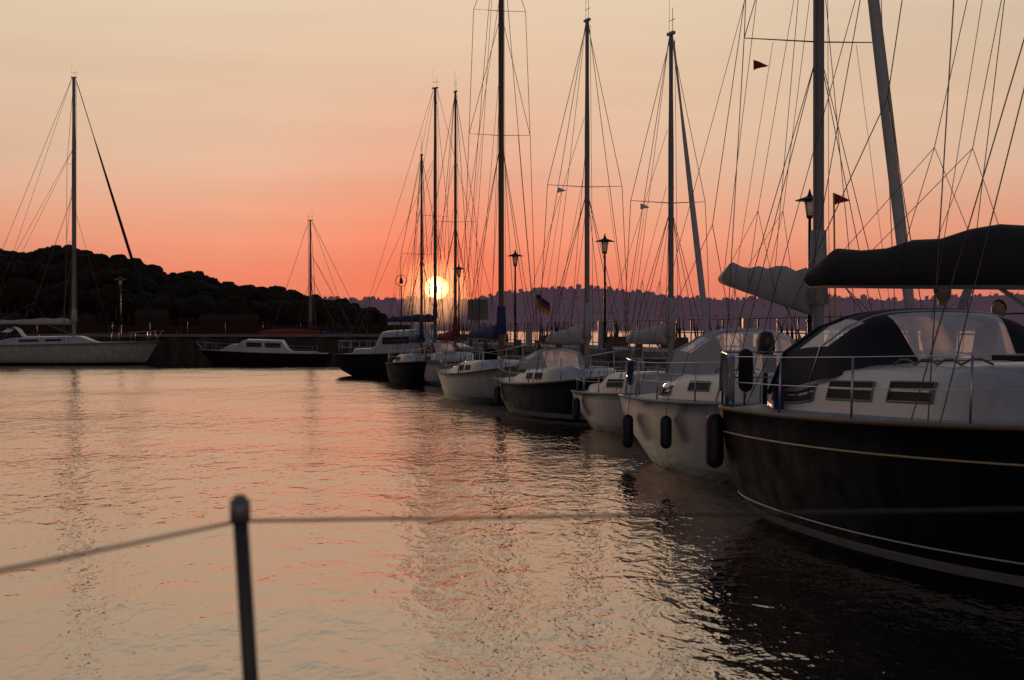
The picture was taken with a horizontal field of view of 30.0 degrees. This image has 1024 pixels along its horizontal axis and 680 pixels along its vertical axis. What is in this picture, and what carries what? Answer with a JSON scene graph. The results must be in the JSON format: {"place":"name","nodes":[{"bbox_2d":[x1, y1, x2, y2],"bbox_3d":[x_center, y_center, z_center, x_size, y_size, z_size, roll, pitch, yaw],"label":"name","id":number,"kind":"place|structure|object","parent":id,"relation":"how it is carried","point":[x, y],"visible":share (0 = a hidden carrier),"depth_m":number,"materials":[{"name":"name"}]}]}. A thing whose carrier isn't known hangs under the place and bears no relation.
{"place":"outdoors","nodes":[
{"label":"outdoors","id":0,"kind":"place"},
{"bbox_2d":[0,244,387,324],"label":"hill trees","id":1,"kind":"object","parent":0,"point":[185,297],"depth_m":584.58,"materials":[{"name":"green plant"}]},
{"bbox_2d":[425,276,447,299],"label":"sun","id":2,"kind":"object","parent":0,"point":[431,288],"visible":0.52,"depth_m":8989.52,"materials":[{"name":"yellow"}]},
{"bbox_2d":[0,331,1023,679],"bbox_3d":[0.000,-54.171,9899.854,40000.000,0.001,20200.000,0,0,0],"label":"water","id":3,"kind":"structure","parent":0,"point":[92,457],"depth_m":18.41,"materials":[{"name":"grey liquid"}]},
{"bbox_2d":[0,77,162,365],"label":"white yacht","id":4,"kind":"object","parent":3,"relation":"on","point":[19,347],"visible":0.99,"depth_m":116.28,"materials":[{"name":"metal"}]},
{"bbox_2d":[0,322,413,363],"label":"quay","id":5,"kind":"structure","parent":3,"relation":"on","point":[178,347],"depth_m":119.38,"materials":[{"name":"concrete"}]},
{"bbox_2d":[115,275,125,333],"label":"street lamp","id":6,"kind":"object","parent":5,"relation":"on","point":[119,279],"visible":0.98,"depth_m":122.88,"materials":[{"name":"grey metal"}]},
{"bbox_2d":[0,309,409,333],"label":"shore buildings","id":7,"kind":"structure","parent":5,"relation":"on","point":[227,324],"depth_m":537.00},
{"bbox_2d":[395,275,406,329],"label":"street lamp","id":8,"kind":"object","parent":5,"relation":"on","point":[401,281],"visible":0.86,"depth_m":122.89,"materials":[{"name":"grey metal"}]},
{"bbox_2d":[195,339,331,365],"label":"cabin motorboat","id":9,"kind":"object","parent":3,"relation":"on","point":[257,352],"visible":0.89,"depth_m":114.88,"materials":[{"name":"plastic"}]},
{"bbox_2d":[272,220,366,333],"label":"sloop","id":10,"kind":"object","parent":3,"relation":"on","point":[309,288],"visible":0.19,"depth_m":126.88,"materials":[{"name":"metal"}]},
{"bbox_2d":[334,87,511,376],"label":"sailboat","id":11,"kind":"object","parent":3,"relation":"on","point":[368,362],"visible":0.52,"depth_m":87.77,"materials":[{"name":"black plastic"}]},
{"bbox_2d":[385,84,483,385],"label":"sloop","id":12,"kind":"object","parent":3,"relation":"on","point":[431,376],"depth_m":75.80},
{"bbox_2d":[436,0,545,403],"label":"sailboat","id":13,"kind":"object","parent":3,"relation":"on","point":[470,381],"visible":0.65,"depth_m":58.41,"materials":[{"name":"white plastic"}]},
{"bbox_2d":[493,0,644,421],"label":"sailboat","id":14,"kind":"object","parent":3,"relation":"on","point":[543,386],"visible":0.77,"depth_m":47.20,"materials":[{"name":"plastic"}]},
{"bbox_2d":[536,293,549,348],"bbox_3d":[0.745,-0.512,52.300,0.296,1.555,0.644,0,0,34],"label":"german flag","id":15,"kind":"object","parent":14,"relation":"attached to","point":[546,308],"visible":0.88,"depth_m":52.34,"materials":[{"name":"multicoloured fabric"}]},
{"bbox_2d":[571,8,710,435],"bbox_3d":[3.143,-2.454,40.238,2.534,9.550,6.895,0,0,-14],"label":"white cruiser","id":16,"kind":"object","parent":3,"relation":"on","point":[598,405],"visible":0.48,"depth_m":39.64,"materials":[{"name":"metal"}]},
{"bbox_2d":[318,284,1023,330],"bbox_3d":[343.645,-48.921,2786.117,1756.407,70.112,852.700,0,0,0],"label":"hill trees","id":17,"kind":"object","parent":3,"relation":"on","point":[845,306],"visible":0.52,"depth_m":2529.69,"materials":[{"name":"green plant"}]},
{"bbox_2d":[430,299,1023,372],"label":"pier","id":18,"kind":"structure","parent":3,"relation":"on","point":[657,353],"depth_m":70.65,"materials":[{"name":"concrete"}]},
{"bbox_2d":[453,266,464,337],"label":"street lamp","id":19,"kind":"object","parent":18,"relation":"on","point":[460,268],"visible":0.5,"depth_m":101.41,"materials":[{"name":"grey metal"}]},
{"bbox_2d":[508,250,521,344],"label":"street lamp","id":20,"kind":"object","parent":18,"relation":"on","point":[514,256],"visible":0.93,"depth_m":83.55,"materials":[{"name":"grey metal"}]},
{"bbox_2d":[595,234,613,347],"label":"street lamp","id":21,"kind":"object","parent":18,"relation":"on","point":[604,241],"visible":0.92,"depth_m":69.61,"materials":[{"name":"grey metal"}]},
{"bbox_2d":[795,188,812,333],"bbox_3d":[7.398,-1.670,47.490,0.730,4.200,0.730,0,0,0],"label":"street lamp","id":22,"kind":"object","parent":18,"relation":"on","point":[807,200],"visible":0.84,"depth_m":47.44,"materials":[{"name":"grey metal"}]},
{"bbox_2d":[619,0,914,484],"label":"white yacht","id":23,"kind":"object","parent":3,"relation":"on","point":[665,425],"visible":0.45,"depth_m":27.98,"materials":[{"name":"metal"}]},
{"bbox_2d":[705,0,1023,597],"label":"sailboat","id":24,"kind":"object","parent":3,"relation":"on","point":[921,408],"visible":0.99,"depth_m":18.16,"materials":[{"name":"black plastic"}]},
{"bbox_2d":[0,494,1023,679],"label":"boat railing","id":25,"kind":"object","parent":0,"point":[240,512],"visible":1,"depth_m":3.00,"materials":[{"name":"grey metal"}]},
{"bbox_2d":[0,0,1023,300],"label":"sky","id":26,"kind":"structure","parent":0,"point":[221,128],"materials":[{"name":"orange"}]}
]}

